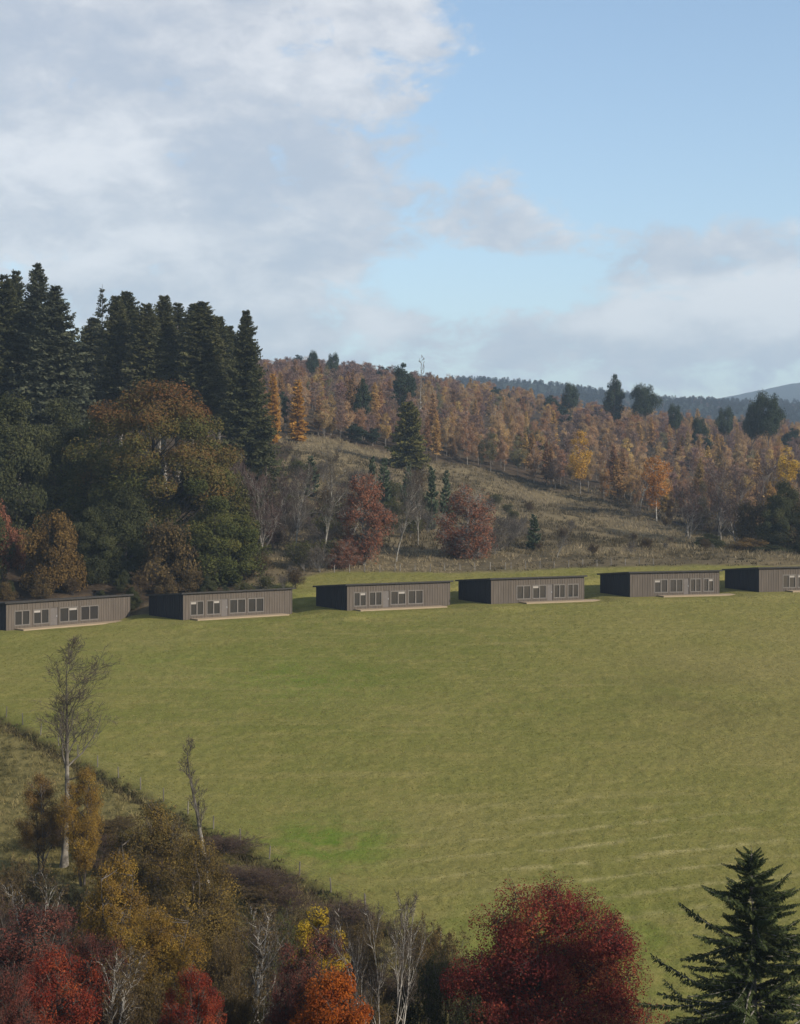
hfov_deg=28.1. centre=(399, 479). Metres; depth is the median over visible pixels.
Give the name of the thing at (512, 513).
shrub
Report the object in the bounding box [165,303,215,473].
fir tree
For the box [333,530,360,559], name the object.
shrub
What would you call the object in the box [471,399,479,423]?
larch tree
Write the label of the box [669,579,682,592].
window
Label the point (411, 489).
bare birch
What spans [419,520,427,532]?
shrub
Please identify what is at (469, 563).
hill fence
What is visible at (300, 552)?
shrub
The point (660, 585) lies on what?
window
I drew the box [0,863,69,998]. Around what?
bare birch
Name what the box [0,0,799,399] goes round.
sky
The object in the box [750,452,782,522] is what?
bare tree
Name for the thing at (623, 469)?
larch tree
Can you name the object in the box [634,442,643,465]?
birch tree
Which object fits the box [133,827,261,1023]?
autumn tree
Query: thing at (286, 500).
shrub
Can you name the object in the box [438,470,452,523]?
young pine
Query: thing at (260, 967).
bare birch
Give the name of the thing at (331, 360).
pine tree
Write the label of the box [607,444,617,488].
larch tree
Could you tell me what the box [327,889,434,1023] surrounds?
bare birch
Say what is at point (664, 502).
larch tree
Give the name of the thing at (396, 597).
window
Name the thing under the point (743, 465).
birch tree
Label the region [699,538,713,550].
shrub
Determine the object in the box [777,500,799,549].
dark tree
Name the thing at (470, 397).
birch tree
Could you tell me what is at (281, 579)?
wood edge bush
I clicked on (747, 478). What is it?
birch tree
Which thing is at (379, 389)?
larch tree
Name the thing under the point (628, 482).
birch tree
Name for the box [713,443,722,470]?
larch tree
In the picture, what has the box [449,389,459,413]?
larch tree
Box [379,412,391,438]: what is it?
birch tree
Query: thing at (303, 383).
birch tree
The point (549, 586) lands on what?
door
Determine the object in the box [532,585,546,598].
window
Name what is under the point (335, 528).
shrub
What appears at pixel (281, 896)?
bramble bush
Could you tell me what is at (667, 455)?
bare birch
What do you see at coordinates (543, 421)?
birch tree
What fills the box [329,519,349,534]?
shrub
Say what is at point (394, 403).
bare birch
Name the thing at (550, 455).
larch tree
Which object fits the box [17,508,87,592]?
leafy tree
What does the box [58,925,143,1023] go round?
cherry tree
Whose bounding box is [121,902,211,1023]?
autumn tree
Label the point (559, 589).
window
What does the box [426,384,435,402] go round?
birch tree
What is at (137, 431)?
fir tree
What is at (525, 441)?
larch tree
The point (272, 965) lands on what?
scrub bush
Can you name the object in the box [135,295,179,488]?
fir tree
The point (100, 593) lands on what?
wood edge bush
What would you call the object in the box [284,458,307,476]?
shrub
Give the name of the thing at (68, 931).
scrub bush
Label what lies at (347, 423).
birch tree
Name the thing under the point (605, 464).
bare birch
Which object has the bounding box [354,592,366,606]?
window
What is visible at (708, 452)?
larch tree
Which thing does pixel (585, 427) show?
birch tree
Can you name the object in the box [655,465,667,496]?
birch tree
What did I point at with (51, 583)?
wood edge bush
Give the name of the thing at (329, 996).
cherry tree
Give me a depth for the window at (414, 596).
179.41 m
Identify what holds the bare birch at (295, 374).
on the ground at (562, 830)
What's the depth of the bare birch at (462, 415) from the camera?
382.32 m
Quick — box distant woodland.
[256,354,799,464]
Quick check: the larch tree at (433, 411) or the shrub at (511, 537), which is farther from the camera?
the larch tree at (433, 411)
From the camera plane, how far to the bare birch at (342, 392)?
384.99 m
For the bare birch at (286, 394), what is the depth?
354.49 m
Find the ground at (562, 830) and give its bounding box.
[0,380,799,1023]
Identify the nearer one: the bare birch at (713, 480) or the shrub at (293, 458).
the shrub at (293, 458)
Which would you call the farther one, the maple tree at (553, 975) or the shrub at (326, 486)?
the shrub at (326, 486)
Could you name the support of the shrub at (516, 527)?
on the ground at (562, 830)
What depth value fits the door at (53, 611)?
168.95 m
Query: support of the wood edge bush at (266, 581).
on the ground at (562, 830)
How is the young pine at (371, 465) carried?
on the ground at (562, 830)
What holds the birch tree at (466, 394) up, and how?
on the ground at (562, 830)
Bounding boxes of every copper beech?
[336,470,397,564]
[433,483,497,559]
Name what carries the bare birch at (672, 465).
on the ground at (562, 830)
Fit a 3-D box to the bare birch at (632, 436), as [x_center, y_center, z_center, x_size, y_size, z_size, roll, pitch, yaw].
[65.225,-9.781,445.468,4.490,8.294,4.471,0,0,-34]
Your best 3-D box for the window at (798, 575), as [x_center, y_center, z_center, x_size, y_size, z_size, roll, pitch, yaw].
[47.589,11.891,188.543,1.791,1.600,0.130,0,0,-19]
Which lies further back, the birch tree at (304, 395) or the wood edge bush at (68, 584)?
the birch tree at (304, 395)
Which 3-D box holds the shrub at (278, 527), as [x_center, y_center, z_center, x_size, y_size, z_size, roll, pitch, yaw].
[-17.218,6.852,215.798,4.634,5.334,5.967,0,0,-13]
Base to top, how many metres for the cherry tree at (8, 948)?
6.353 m
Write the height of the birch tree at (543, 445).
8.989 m
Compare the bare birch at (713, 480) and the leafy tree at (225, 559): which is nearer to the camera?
the leafy tree at (225, 559)
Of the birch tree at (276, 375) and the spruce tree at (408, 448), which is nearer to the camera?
the spruce tree at (408, 448)
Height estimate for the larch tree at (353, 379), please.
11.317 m
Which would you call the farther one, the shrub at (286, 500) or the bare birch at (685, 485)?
the bare birch at (685, 485)
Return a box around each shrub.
[250,543,272,561]
[257,490,286,517]
[264,509,308,545]
[264,513,287,548]
[268,528,290,549]
[275,494,308,512]
[283,539,313,568]
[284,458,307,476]
[286,454,302,467]
[287,465,305,484]
[288,507,310,528]
[303,543,335,572]
[310,467,320,478]
[310,487,340,513]
[310,514,338,537]
[311,524,343,549]
[311,526,341,564]
[313,538,340,564]
[314,456,331,481]
[315,484,335,498]
[316,499,356,523]
[320,492,357,508]
[325,539,364,568]
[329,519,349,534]
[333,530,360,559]
[346,466,367,482]
[346,469,354,480]
[379,469,399,484]
[381,480,407,497]
[382,485,400,501]
[382,499,406,517]
[385,518,400,529]
[400,518,424,536]
[401,489,439,511]
[402,477,425,491]
[406,468,426,482]
[419,508,439,533]
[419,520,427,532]
[462,507,483,521]
[484,496,497,510]
[487,525,509,554]
[489,493,503,503]
[491,514,512,536]
[500,503,513,511]
[505,515,521,532]
[506,510,518,518]
[506,518,528,539]
[506,534,517,543]
[509,519,525,536]
[522,525,537,536]
[524,501,535,511]
[534,542,543,549]
[556,526,566,537]
[565,520,575,528]
[585,543,598,554]
[624,539,637,553]
[629,505,644,519]
[629,532,637,539]
[638,537,652,549]
[662,517,670,524]
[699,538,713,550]
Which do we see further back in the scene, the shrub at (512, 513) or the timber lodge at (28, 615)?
the shrub at (512, 513)
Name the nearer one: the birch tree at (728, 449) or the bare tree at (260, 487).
the bare tree at (260, 487)
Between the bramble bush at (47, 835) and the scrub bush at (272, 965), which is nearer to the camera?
the scrub bush at (272, 965)
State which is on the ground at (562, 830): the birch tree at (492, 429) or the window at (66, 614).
the birch tree at (492, 429)
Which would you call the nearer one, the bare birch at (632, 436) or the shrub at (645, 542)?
the shrub at (645, 542)
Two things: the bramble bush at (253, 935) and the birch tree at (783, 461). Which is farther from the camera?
the birch tree at (783, 461)
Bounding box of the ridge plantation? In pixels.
[417,373,799,435]
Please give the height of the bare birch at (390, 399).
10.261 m
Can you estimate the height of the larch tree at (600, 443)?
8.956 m
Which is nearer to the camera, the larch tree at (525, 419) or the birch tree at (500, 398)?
the larch tree at (525, 419)
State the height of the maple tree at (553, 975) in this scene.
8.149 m
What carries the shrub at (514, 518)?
on the ground at (562, 830)
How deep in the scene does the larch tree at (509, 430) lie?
411.78 m
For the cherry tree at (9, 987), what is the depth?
53.73 m
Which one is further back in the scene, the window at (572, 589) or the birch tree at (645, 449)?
the birch tree at (645, 449)
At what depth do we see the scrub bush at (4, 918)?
79.50 m
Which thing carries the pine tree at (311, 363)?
on the ground at (562, 830)
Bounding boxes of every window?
[14,610,29,625]
[33,608,48,624]
[59,606,77,622]
[80,605,98,620]
[190,600,203,615]
[206,600,220,614]
[229,598,245,613]
[248,597,263,612]
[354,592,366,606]
[369,591,381,605]
[390,590,405,604]
[408,590,422,604]
[516,585,530,599]
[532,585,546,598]
[554,584,564,597]
[567,584,578,597]
[654,579,667,592]
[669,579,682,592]
[690,578,700,591]
[703,578,713,591]
[783,574,795,587]
[797,574,799,587]
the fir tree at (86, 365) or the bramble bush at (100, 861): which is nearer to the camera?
the bramble bush at (100, 861)
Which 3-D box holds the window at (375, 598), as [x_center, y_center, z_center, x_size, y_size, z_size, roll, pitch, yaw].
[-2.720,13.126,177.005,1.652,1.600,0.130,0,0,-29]
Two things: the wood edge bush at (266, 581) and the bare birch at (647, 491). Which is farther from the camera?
the bare birch at (647, 491)
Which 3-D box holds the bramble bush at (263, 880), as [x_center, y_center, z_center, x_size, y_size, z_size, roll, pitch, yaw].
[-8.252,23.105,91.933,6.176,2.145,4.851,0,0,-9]
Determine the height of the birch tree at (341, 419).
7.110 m
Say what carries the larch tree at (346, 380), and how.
on the ground at (562, 830)
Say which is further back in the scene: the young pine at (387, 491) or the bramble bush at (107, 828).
the young pine at (387, 491)
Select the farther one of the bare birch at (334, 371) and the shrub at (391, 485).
the bare birch at (334, 371)
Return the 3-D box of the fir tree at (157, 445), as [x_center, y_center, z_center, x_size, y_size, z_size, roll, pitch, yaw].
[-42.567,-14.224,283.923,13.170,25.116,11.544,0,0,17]
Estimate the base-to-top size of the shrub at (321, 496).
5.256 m
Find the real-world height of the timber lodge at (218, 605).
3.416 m
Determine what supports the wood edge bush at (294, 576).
on the ground at (562, 830)
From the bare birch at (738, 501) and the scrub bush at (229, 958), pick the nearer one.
the scrub bush at (229, 958)
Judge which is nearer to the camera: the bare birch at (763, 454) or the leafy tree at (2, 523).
the leafy tree at (2, 523)
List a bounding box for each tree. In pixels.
[0,274,44,507]
[0,389,70,552]
[0,493,15,580]
[0,498,26,582]
[0,899,95,1023]
[0,943,113,1023]
[0,960,42,1023]
[4,262,70,423]
[5,285,113,476]
[9,269,26,493]
[12,394,90,535]
[13,771,67,873]
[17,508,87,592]
[32,415,148,548]
[43,378,263,559]
[54,763,104,886]
[58,505,125,583]
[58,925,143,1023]
[65,341,99,419]
[69,795,244,1005]
[70,847,165,1019]
[77,317,104,439]
[78,482,166,580]
[85,288,109,446]
[86,295,140,443]
[100,291,140,458]
[116,302,175,457]
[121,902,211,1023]
[125,414,150,459]
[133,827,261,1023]
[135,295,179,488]
[139,517,213,591]
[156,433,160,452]
[157,964,226,1023]
[160,495,267,586]
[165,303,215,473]
[167,301,230,506]
[167,302,187,486]
[207,316,236,442]
[216,310,286,504]
[221,325,238,437]
[222,449,265,514]
[240,462,289,546]
[259,969,307,1023]
[265,364,272,388]
[265,373,281,443]
[267,371,278,388]
[267,467,324,539]
[272,926,353,1022]
[277,372,285,412]
[277,396,283,425]
[278,391,290,430]
[281,367,288,389]
[285,903,350,999]
[287,380,308,441]
[287,958,373,1023]
[291,359,297,373]
[293,375,307,407]
[300,386,310,414]
[302,373,310,393]
[305,350,318,374]
[307,377,317,409]
[310,395,323,435]
[312,366,324,396]
[314,399,333,436]
[315,366,328,402]
[321,397,329,433]
[324,371,333,397]
[325,352,338,393]
[325,395,336,432]
[325,478,368,536]
[335,411,345,437]
[342,376,350,404]
[342,378,354,424]
[343,401,355,428]
[343,423,367,443]
[349,370,357,398]
[350,400,358,423]
[352,378,371,440]
[355,372,361,394]
[355,407,366,440]
[363,428,380,445]
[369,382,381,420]
[370,401,379,428]
[371,407,380,443]
[375,387,384,423]
[377,391,385,422]
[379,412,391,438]
[384,401,430,471]
[385,379,392,403]
[389,362,417,413]
[416,383,426,405]
[422,416,432,451]
[423,402,429,418]
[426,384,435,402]
[427,393,441,428]
[429,412,442,444]
[430,420,443,459]
[433,381,443,412]
[437,868,669,1023]
[439,416,452,455]
[440,414,455,444]
[442,397,449,409]
[444,405,458,427]
[444,424,456,459]
[445,388,451,411]
[447,420,455,455]
[448,411,456,445]
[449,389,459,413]
[454,400,463,412]
[454,414,461,436]
[454,422,465,457]
[460,398,469,419]
[460,410,467,448]
[460,425,475,464]
[461,390,471,409]
[467,390,472,412]
[469,395,476,415]
[469,431,479,459]
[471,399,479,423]
[472,427,484,464]
[474,404,483,427]
[477,435,484,463]
[482,430,498,471]
[485,415,502,439]
[486,427,499,463]
[489,405,498,428]
[492,395,504,411]
[492,414,504,449]
[494,435,506,462]
[498,423,510,455]
[499,440,508,470]
[504,401,514,425]
[505,415,515,447]
[508,416,522,449]
[508,435,528,472]
[514,407,524,431]
[514,432,522,463]
[518,432,529,469]
[520,398,528,419]
[521,432,538,469]
[522,411,530,433]
[526,425,534,446]
[527,421,536,439]
[527,443,540,477]
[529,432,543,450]
[534,429,545,467]
[537,416,550,440]
[537,432,548,462]
[538,440,549,483]
[541,409,551,429]
[544,442,558,485]
[549,410,560,450]
[550,441,559,454]
[554,449,569,484]
[560,421,566,444]
[561,381,579,412]
[563,448,576,479]
[567,429,592,493]
[581,451,596,491]
[582,425,592,445]
[586,422,598,451]
[591,446,601,479]
[595,440,604,471]
[598,420,609,442]
[598,456,606,473]
[599,463,612,496]
[600,463,607,488]
[602,374,624,422]
[606,412,613,443]
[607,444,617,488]
[608,456,626,502]
[609,434,620,453]
[617,450,632,497]
[618,438,633,463]
[618,447,628,469]
[622,463,636,501]
[624,450,631,474]
[627,454,634,480]
[630,382,662,443]
[631,475,641,503]
[632,441,637,465]
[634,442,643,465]
[634,455,646,479]
[634,469,644,505]
[637,446,656,514]
[637,846,799,1023]
[639,442,649,462]
[641,455,672,520]
[645,417,656,450]
[653,442,666,458]
[653,446,663,465]
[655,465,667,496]
[658,479,672,516]
[659,431,669,448]
[663,425,673,458]
[665,487,676,518]
[667,479,674,510]
[668,403,683,452]
[672,440,684,471]
[673,451,686,480]
[673,462,681,491]
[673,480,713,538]
[676,481,689,519]
[679,434,685,456]
[683,433,693,466]
[684,430,691,462]
[687,476,694,508]
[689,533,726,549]
[691,415,710,443]
[691,447,708,480]
[693,458,706,494]
[693,481,711,524]
[695,434,706,459]
[695,439,704,465]
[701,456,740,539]
[704,446,712,465]
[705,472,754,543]
[712,476,724,526]
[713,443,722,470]
[714,405,733,445]
[716,442,725,463]
[717,456,725,468]
[719,458,731,482]
[722,483,735,528]
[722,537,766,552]
[723,445,731,458]
[723,451,734,465]
[732,439,746,473]
[732,448,746,467]
[733,496,773,545]
[737,473,755,495]
[738,456,746,477]
[741,400,763,456]
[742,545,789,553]
[745,450,757,474]
[745,456,760,479]
[745,490,758,528]
[748,458,757,477]
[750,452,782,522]
[751,453,761,492]
[753,391,786,461]
[755,479,799,548]
[761,481,772,522]
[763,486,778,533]
[764,449,774,468]
[765,443,776,464]
[769,444,799,491]
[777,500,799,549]
[780,472,797,487]
[782,448,793,474]
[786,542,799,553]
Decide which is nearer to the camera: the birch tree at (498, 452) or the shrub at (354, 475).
the shrub at (354, 475)
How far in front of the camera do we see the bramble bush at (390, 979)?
79.96 m
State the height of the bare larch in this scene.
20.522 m
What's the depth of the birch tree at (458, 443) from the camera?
365.53 m
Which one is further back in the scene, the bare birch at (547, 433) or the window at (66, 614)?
the bare birch at (547, 433)
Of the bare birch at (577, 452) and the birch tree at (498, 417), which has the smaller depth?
the bare birch at (577, 452)
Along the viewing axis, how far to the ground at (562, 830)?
125.02 m
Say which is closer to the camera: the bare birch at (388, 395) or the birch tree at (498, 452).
the birch tree at (498, 452)
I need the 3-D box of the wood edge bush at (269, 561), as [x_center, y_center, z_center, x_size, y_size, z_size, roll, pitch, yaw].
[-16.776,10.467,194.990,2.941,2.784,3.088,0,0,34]
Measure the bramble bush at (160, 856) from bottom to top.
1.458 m
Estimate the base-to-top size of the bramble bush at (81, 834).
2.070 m
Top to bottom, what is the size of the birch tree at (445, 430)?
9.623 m
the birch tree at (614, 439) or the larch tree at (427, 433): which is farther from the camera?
the birch tree at (614, 439)
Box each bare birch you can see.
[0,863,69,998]
[91,940,149,1023]
[228,898,292,1022]
[279,391,290,428]
[283,369,296,396]
[286,394,301,421]
[286,462,316,542]
[290,370,305,395]
[309,381,323,408]
[314,437,351,566]
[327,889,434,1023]
[329,368,341,397]
[329,397,343,423]
[332,382,346,409]
[333,404,346,430]
[362,413,376,431]
[378,405,394,438]
[382,390,396,416]
[385,388,397,411]
[386,399,400,425]
[387,416,398,439]
[392,461,428,561]
[404,471,427,545]
[419,408,428,444]
[438,409,449,435]
[439,403,456,415]
[454,411,468,434]
[467,413,484,433]
[481,428,489,448]
[532,441,542,463]
[542,430,553,448]
[549,458,561,488]
[555,528,572,556]
[558,414,573,436]
[558,452,569,483]
[560,438,574,474]
[565,433,579,458]
[567,428,581,444]
[569,449,585,487]
[575,432,587,458]
[597,458,609,475]
[612,426,625,448]
[627,430,640,451]
[639,472,656,510]
[651,438,663,457]
[659,450,673,463]
[666,459,676,480]
[666,472,678,498]
[667,437,675,452]
[671,445,685,465]
[676,460,688,481]
[676,482,690,508]
[685,447,704,472]
[693,433,707,453]
[704,466,721,513]
[726,465,745,485]
[731,488,750,520]
[735,467,756,488]
[746,445,754,461]
[760,448,767,462]
[761,453,773,468]
[792,467,799,490]
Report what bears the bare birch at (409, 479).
on the ground at (562, 830)
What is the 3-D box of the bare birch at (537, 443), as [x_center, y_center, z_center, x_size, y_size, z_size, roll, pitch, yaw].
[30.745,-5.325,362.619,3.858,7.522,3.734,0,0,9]
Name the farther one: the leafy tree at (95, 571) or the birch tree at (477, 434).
the birch tree at (477, 434)
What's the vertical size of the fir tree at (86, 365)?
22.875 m
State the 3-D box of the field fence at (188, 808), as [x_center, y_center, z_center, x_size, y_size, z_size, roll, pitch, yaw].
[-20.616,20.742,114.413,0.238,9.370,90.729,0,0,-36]
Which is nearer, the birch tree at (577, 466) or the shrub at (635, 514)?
the shrub at (635, 514)
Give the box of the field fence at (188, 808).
[0,703,481,967]
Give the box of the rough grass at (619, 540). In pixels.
[182,432,799,586]
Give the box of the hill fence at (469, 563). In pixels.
[304,558,653,572]
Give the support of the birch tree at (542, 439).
on the ground at (562, 830)
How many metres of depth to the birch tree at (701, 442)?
428.83 m
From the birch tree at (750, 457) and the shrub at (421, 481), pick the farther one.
the birch tree at (750, 457)
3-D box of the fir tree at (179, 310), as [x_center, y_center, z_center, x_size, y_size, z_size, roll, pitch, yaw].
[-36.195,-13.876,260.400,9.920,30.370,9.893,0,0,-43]
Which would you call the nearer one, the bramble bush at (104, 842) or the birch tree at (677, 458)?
the bramble bush at (104, 842)
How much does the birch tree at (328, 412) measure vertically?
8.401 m
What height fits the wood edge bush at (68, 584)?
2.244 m
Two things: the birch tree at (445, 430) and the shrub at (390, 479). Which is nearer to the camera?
the shrub at (390, 479)
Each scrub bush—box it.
[0,855,56,963]
[0,890,22,972]
[30,892,89,1013]
[47,873,106,957]
[103,959,179,1023]
[203,925,264,1023]
[211,967,267,1023]
[237,897,302,1020]
[320,904,385,999]
[340,979,402,1023]
[378,959,449,1023]
[389,911,479,1021]
[415,942,470,1023]
[445,989,486,1023]
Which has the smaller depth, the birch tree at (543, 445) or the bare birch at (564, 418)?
the birch tree at (543, 445)
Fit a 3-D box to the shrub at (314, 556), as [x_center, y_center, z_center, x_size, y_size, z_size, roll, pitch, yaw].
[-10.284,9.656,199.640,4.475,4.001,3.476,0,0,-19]
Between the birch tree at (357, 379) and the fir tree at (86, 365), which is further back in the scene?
the birch tree at (357, 379)
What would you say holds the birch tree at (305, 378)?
on the ground at (562, 830)
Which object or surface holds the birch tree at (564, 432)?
on the ground at (562, 830)
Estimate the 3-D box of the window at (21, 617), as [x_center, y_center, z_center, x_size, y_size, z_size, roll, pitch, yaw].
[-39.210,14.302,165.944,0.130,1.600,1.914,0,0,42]
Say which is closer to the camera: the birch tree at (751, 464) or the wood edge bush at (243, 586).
the wood edge bush at (243, 586)
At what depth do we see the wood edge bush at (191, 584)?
184.35 m
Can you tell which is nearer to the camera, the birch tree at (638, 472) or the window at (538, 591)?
the window at (538, 591)
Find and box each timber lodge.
[0,594,133,630]
[145,587,295,620]
[313,580,452,610]
[455,575,598,603]
[597,570,734,596]
[722,566,799,591]
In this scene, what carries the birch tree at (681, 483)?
on the ground at (562, 830)
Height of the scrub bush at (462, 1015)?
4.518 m
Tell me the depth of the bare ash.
98.95 m
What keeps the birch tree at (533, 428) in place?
on the ground at (562, 830)
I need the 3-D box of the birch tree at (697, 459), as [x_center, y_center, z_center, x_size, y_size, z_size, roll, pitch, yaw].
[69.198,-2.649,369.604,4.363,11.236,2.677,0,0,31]
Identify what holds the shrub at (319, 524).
on the ground at (562, 830)
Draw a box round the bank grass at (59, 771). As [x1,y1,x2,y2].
[0,721,414,1022]
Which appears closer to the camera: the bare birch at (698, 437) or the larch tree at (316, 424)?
the larch tree at (316, 424)
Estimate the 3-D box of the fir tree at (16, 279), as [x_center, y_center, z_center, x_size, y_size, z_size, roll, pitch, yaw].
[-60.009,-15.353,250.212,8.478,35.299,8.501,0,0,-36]
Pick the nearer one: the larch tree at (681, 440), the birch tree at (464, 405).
the birch tree at (464, 405)
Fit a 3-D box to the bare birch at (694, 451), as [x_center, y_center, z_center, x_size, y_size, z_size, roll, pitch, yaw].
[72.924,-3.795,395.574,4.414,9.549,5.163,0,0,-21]
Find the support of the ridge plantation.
on the ground at (562, 830)
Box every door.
[50,607,57,624]
[221,599,227,615]
[383,590,388,606]
[547,584,552,599]
[684,578,688,593]
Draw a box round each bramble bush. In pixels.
[0,853,33,913]
[14,819,62,848]
[55,824,106,845]
[71,833,130,854]
[72,848,146,872]
[94,814,140,837]
[97,847,136,882]
[126,844,212,865]
[144,854,200,884]
[179,832,268,859]
[209,864,308,904]
[210,861,277,885]
[231,875,305,903]
[232,920,295,960]
[250,886,318,919]
[273,910,376,950]
[304,889,404,934]
[352,962,408,997]
[362,980,424,1004]
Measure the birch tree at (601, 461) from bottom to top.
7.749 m
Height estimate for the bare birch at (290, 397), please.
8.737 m
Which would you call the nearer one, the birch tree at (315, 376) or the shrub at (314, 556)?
the shrub at (314, 556)
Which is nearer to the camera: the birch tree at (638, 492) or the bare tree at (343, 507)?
the bare tree at (343, 507)
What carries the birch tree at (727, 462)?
on the ground at (562, 830)
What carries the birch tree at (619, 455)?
on the ground at (562, 830)
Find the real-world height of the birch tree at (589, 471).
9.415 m
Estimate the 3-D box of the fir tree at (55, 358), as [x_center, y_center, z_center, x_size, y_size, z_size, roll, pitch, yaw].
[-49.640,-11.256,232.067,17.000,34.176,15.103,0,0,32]
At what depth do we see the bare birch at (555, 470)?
334.11 m
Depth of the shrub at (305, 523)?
230.12 m
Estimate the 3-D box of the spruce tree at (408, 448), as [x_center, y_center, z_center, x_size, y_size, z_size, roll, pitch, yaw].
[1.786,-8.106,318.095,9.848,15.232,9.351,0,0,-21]
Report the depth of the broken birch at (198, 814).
88.38 m
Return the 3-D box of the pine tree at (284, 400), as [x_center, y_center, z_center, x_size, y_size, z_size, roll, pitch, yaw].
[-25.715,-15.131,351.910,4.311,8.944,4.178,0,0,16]
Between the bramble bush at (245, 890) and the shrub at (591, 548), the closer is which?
the bramble bush at (245, 890)
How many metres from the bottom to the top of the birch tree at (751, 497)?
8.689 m
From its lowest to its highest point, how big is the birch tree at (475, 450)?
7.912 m
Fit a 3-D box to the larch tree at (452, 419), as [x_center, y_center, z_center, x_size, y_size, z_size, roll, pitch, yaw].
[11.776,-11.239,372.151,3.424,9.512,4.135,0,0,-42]
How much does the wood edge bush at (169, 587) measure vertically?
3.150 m
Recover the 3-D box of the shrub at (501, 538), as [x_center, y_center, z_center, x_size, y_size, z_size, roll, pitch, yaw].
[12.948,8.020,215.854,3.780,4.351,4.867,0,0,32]
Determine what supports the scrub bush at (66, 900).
on the ground at (562, 830)
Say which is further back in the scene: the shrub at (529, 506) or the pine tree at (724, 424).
the pine tree at (724, 424)
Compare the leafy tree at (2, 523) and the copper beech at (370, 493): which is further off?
the copper beech at (370, 493)
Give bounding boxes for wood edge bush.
[0,580,18,600]
[7,580,15,595]
[28,575,53,598]
[37,572,58,590]
[63,576,82,595]
[95,590,104,595]
[113,570,133,591]
[120,583,143,596]
[126,586,143,609]
[130,568,155,594]
[154,572,182,593]
[163,583,177,593]
[181,569,203,591]
[197,575,220,591]
[232,580,258,589]
[241,568,254,579]
[254,575,274,588]
[255,555,275,575]
[278,575,291,587]
[285,568,306,587]
[286,566,306,586]
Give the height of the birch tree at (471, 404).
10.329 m
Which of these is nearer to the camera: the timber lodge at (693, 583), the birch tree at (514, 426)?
the timber lodge at (693, 583)
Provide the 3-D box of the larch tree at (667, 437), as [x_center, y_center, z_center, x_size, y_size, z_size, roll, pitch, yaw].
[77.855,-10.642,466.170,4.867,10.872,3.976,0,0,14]
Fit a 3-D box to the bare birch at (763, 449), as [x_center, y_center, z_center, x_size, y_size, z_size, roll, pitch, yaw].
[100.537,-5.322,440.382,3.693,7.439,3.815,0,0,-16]
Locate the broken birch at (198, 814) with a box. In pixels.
[176,735,208,891]
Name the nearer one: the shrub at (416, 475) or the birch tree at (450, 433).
the shrub at (416, 475)
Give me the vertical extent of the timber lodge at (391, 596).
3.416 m
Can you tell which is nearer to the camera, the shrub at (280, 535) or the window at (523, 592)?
the window at (523, 592)
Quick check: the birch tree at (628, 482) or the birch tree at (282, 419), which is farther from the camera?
the birch tree at (282, 419)
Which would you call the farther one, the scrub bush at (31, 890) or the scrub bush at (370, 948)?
the scrub bush at (31, 890)
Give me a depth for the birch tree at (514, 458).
344.83 m
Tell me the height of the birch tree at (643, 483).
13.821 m
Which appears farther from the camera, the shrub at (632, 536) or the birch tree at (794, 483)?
the birch tree at (794, 483)
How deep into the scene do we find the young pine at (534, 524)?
225.67 m
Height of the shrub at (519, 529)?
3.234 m
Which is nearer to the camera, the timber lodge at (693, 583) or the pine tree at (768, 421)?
the timber lodge at (693, 583)
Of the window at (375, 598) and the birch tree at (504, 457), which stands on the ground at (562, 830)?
the birch tree at (504, 457)
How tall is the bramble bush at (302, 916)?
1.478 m
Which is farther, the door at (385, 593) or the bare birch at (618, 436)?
the bare birch at (618, 436)
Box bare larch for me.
[414,355,426,414]
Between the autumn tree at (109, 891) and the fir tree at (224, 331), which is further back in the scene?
the fir tree at (224, 331)
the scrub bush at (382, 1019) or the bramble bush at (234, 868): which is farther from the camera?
the bramble bush at (234, 868)
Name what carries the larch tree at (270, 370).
on the ground at (562, 830)
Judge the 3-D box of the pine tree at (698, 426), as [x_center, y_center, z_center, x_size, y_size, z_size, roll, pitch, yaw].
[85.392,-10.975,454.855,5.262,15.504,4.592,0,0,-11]
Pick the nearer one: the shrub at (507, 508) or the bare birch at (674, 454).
the shrub at (507, 508)
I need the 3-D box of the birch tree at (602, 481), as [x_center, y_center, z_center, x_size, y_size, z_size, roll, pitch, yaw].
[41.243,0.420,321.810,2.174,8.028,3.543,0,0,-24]
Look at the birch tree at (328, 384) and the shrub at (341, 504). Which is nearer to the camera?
the shrub at (341, 504)
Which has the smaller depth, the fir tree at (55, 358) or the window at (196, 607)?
the window at (196, 607)
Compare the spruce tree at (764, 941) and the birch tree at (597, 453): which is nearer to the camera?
the spruce tree at (764, 941)
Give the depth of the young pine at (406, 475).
257.72 m
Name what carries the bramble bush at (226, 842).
on the ground at (562, 830)
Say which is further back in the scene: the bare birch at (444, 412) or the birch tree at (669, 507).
the bare birch at (444, 412)
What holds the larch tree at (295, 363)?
on the ground at (562, 830)
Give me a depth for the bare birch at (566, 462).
345.73 m
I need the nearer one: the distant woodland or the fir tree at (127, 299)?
the fir tree at (127, 299)
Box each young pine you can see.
[301,456,321,496]
[368,456,377,507]
[376,457,394,508]
[398,462,416,514]
[423,466,438,529]
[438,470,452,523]
[524,514,540,548]
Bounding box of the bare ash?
[25,634,122,867]
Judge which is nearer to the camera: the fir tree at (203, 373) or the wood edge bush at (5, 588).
the wood edge bush at (5, 588)
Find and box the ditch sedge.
[0,716,563,1020]
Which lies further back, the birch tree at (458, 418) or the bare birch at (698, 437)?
the bare birch at (698, 437)
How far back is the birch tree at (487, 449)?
346.27 m
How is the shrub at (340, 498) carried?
on the ground at (562, 830)
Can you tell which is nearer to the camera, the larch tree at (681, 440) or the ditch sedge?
the ditch sedge
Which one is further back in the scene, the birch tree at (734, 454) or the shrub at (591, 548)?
the birch tree at (734, 454)
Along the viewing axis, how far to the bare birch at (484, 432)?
371.25 m
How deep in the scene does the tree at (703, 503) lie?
291.77 m

